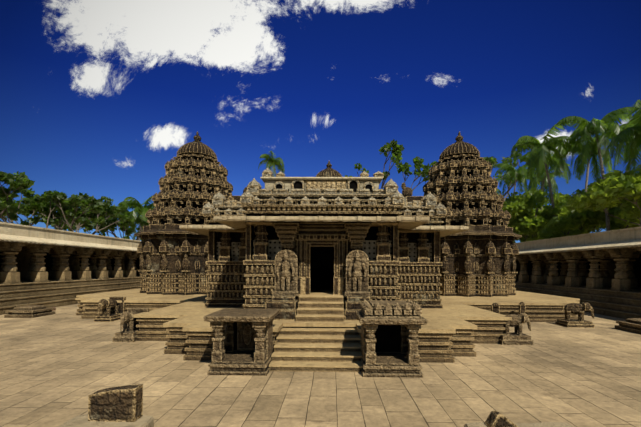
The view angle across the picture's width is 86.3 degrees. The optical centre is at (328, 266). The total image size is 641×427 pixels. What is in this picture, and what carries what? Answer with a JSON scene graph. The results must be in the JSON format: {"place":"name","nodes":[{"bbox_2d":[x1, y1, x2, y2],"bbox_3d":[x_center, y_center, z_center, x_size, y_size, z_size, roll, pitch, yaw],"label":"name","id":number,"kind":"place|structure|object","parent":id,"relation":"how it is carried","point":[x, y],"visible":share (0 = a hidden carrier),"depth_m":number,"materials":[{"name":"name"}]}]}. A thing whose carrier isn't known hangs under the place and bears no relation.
{"place":"outdoors","nodes":[
{"label":"outdoors","id":0,"kind":"place"},
{"bbox_2d":[0,304,640,426],"bbox_3d":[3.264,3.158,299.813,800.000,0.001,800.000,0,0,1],"label":"ground","id":1,"kind":"structure","parent":0,"point":[60,366],"depth_m":9.11,"materials":[{"name":"beige stone"}]},
{"bbox_2d":[0,240,142,314],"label":"cloister","id":2,"kind":"structure","parent":1,"relation":"on","point":[25,280],"depth_m":28.77,"materials":[{"name":"brown stone"}]},
{"bbox_2d":[0,222,140,251],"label":"gallery roof","id":3,"kind":"structure","parent":2,"relation":"on","point":[10,232],"depth_m":27.97,"materials":[{"name":"beige stone"}]},
{"bbox_2d":[94,296,125,321],"bbox_3d":[-12.573,2.425,19.706,1.080,1.300,1.560,0,0,1],"label":"elephant","id":4,"kind":"object","parent":1,"relation":"on","point":[110,304],"visible":0.98,"depth_m":19.52},
{"bbox_2d":[112,308,148,341],"bbox_3d":[-8.446,2.466,14.602,0.900,1.260,1.406,0,0,1],"label":"elephant","id":5,"kind":"object","parent":1,"relation":"on","point":[128,322],"visible":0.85,"depth_m":14.26},
{"bbox_2d":[203,308,279,375],"bbox_3d":[-2.624,2.267,10.664,1.920,1.720,1.820,0,0,1],"label":"shrine","id":6,"kind":"object","parent":1,"relation":"on","point":[227,359],"depth_m":9.97,"materials":[{"name":"brown stone"}]},
{"bbox_2d":[237,322,256,349],"bbox_3d":[-2.619,2.202,11.070,0.680,0.950,0.187,0,0,1],"label":"shrine relief","id":7,"kind":"object","parent":6,"relation":"attached to","point":[246,333],"visible":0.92,"depth_m":11.06,"materials":[{"name":"stone"}]},
{"bbox_2d":[58,414,573,426],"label":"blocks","id":8,"kind":"structure","parent":1,"relation":"on","point":[83,421],"depth_m":5.87,"materials":[{"name":"stone"}]},
{"bbox_2d":[88,384,517,426],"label":"fragments","id":9,"kind":"object","parent":8,"relation":"on","point":[124,403],"visible":0.97,"depth_m":5.90,"materials":[{"name":"stone"}]},
{"bbox_2d":[269,331,362,371],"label":"front stairs","id":10,"kind":"structure","parent":1,"relation":"on","point":[303,369],"depth_m":11.13,"materials":[{"name":"stone"}]},
{"bbox_2d":[269,328,362,367],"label":"stair treads","id":11,"kind":"object","parent":10,"relation":"on","point":[323,364],"visible":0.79,"depth_m":11.10,"materials":[{"name":"stone"}]},
{"bbox_2d":[0,150,640,241],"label":"trees","id":12,"kind":"object","parent":1,"relation":"on","point":[111,232],"visible":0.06,"depth_m":43.20,"materials":[{"name":"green plant"}]},
{"bbox_2d":[0,139,529,240],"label":"tree leaves","id":13,"kind":"object","parent":12,"relation":"attached to","point":[31,202],"visible":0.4,"depth_m":43.54,"materials":[{"name":"green plant"}]},
{"bbox_2d":[502,164,640,242],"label":"tree leaves","id":14,"kind":"object","parent":12,"relation":"on","point":[573,213],"visible":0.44,"depth_m":36.33,"materials":[{"name":"green plant"}]},
{"bbox_2d":[4,305,640,333],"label":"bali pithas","id":15,"kind":"object","parent":1,"relation":"on","point":[632,325],"visible":1,"depth_m":20.45,"materials":[{"name":"stone"}]},
{"bbox_2d":[76,297,577,362],"bbox_3d":[-0.109,2.655,29.634,34.000,0.970,36.600,0,0,1],"label":"jagati base","id":16,"kind":"object","parent":1,"relation":"on","point":[432,347],"visible":0.31,"depth_m":12.48,"materials":[{"name":"stone"}]},
{"bbox_2d":[75,288,579,332],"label":"temple platform","id":17,"kind":"structure","parent":16,"relation":"on","point":[452,315],"depth_m":16.14,"materials":[{"name":"stone"}]},
{"bbox_2d":[134,131,246,294],"bbox_3d":[-10.048,-4.562,28.058,10.314,13.100,8.827,0,0,1],"label":"shrine","id":18,"kind":"object","parent":17,"relation":"on","point":[174,256],"visible":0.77,"depth_m":25.03,"materials":[{"name":"stone"}]},
{"bbox_2d":[296,298,343,321],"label":"stairs","id":19,"kind":"structure","parent":17,"relation":"on","point":[322,319],"depth_m":13.12,"materials":[{"name":"stone"}]},
{"bbox_2d":[296,290,344,317],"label":"stair treads","id":20,"kind":"object","parent":19,"relation":"on","point":[321,293],"visible":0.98,"depth_m":13.50,"materials":[{"name":"stone"}]},
{"bbox_2d":[310,268,333,287],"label":"vestibules","id":21,"kind":"object","parent":17,"relation":"on","point":[321,277],"visible":0.06,"depth_m":32.84,"materials":[{"name":"stone"}]},
{"bbox_2d":[205,260,442,319],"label":"carved wall","id":22,"kind":"structure","parent":17,"relation":"on","point":[287,306],"depth_m":14.35,"materials":[{"name":"stone"}]},
{"bbox_2d":[273,250,369,296],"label":"statue reliefs","id":23,"kind":"object","parent":22,"relation":"attached to","point":[286,272],"visible":1,"depth_m":14.17,"materials":[{"name":"stone"}]},
{"bbox_2d":[292,225,351,294],"bbox_3d":[-0.278,-0.331,14.830,2.700,3.060,0.610,0,0,1],"label":"door wall","id":24,"kind":"structure","parent":22,"relation":"on","point":[308,237],"depth_m":14.71,"materials":[{"name":"stone"}]},
{"bbox_2d":[208,265,438,303],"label":"wall carvings","id":25,"kind":"object","parent":22,"relation":"attached to","point":[371,280],"visible":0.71,"depth_m":17.12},
{"bbox_2d":[217,226,430,267],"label":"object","id":26,"kind":"object","parent":22,"relation":"on","point":[322,257],"visible":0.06,"depth_m":17.78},
{"bbox_2d":[208,216,440,261],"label":"columns","id":27,"kind":"structure","parent":22,"relation":"on","point":[287,232],"depth_m":14.47,"materials":[{"name":"stone"}]},
{"bbox_2d":[179,216,468,237],"bbox_3d":[-0.160,-1.940,23.639,15.820,0.340,20.810,0,0,1],"label":"roof eave","id":28,"kind":"object","parent":27,"relation":"on","point":[237,222],"visible":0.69,"depth_m":13.33,"materials":[{"name":"beige stone"}]},
{"bbox_2d":[202,168,446,225],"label":"carved roof parapet","id":29,"kind":"structure","parent":27,"relation":"on","point":[389,200],"depth_m":14.52,"materials":[{"name":"beige stone"}]},
{"bbox_2d":[261,177,382,193],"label":"roof parapet","id":30,"kind":"structure","parent":29,"relation":"attached to","point":[269,182],"depth_m":15.25,"materials":[{"name":"beige stone"}]},
{"bbox_2d":[276,181,371,191],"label":"parapet niches","id":31,"kind":"object","parent":30,"relation":"in","point":[353,185],"visible":0.71,"depth_m":15.27,"materials":[{"name":"black stone"}]},
{"bbox_2d":[217,240,431,261],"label":"lattice windows","id":32,"kind":"structure","parent":22,"relation":"on","point":[368,248],"depth_m":14.86,"materials":[{"name":"brown stone"}]},
{"bbox_2d":[316,161,341,176],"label":"tower","id":33,"kind":"structure","parent":17,"relation":"on","point":[328,171],"depth_m":36.34,"materials":[{"name":"stone"}]},
{"bbox_2d":[401,131,521,296],"bbox_3d":[9.863,-4.458,27.809,10.314,13.100,8.827,0,0,1],"label":"shrine","id":34,"kind":"object","parent":17,"relation":"on","point":[477,257],"visible":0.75,"depth_m":24.76,"materials":[{"name":"stone"}]},
{"bbox_2d":[118,99,640,240],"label":"palm","id":35,"kind":"object","parent":1,"relation":"on","point":[607,127],"depth_m":41.09,"materials":[{"name":"green plant"}]},
{"bbox_2d":[356,299,427,377],"bbox_3d":[1.856,2.092,10.558,1.920,2.116,1.820,0,0,1],"label":"shrine","id":36,"kind":"object","parent":1,"relation":"on","point":[371,315],"depth_m":9.86,"materials":[{"name":"brown stone"}]},
{"bbox_2d":[499,313,533,344],"bbox_3d":[7.789,2.551,14.334,1.436,1.262,0.893,0,0,1],"label":"elephant","id":37,"kind":"object","parent":1,"relation":"on","point":[517,337],"visible":0.79,"depth_m":14.12},
{"bbox_2d":[555,302,594,327],"bbox_3d":[13.431,2.546,18.564,1.575,1.329,1.002,0,0,1],"label":"elephant","id":38,"kind":"object","parent":1,"relation":"on","point":[569,309],"visible":1,"depth_m":18.29},
{"bbox_2d":[512,246,640,318],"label":"cloister","id":39,"kind":"structure","parent":1,"relation":"on","point":[611,288],"depth_m":27.81,"materials":[{"name":"brown stone"}]},
{"bbox_2d":[515,227,640,254],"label":"gallery roof","id":40,"kind":"structure","parent":39,"relation":"on","point":[623,238],"depth_m":26.23,"materials":[{"name":"beige stone"}]},
{"bbox_2d":[0,0,640,242],"label":"sky","id":41,"kind":"structure","parent":0,"point":[97,97],"materials":[{"name":"blue"}]},
{"bbox_2d":[491,302,524,323],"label":"stele slabs","id":42,"kind":"structure","parent":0,"point":[495,307],"depth_m":19.20,"materials":[{"name":"stone"}]}
]}

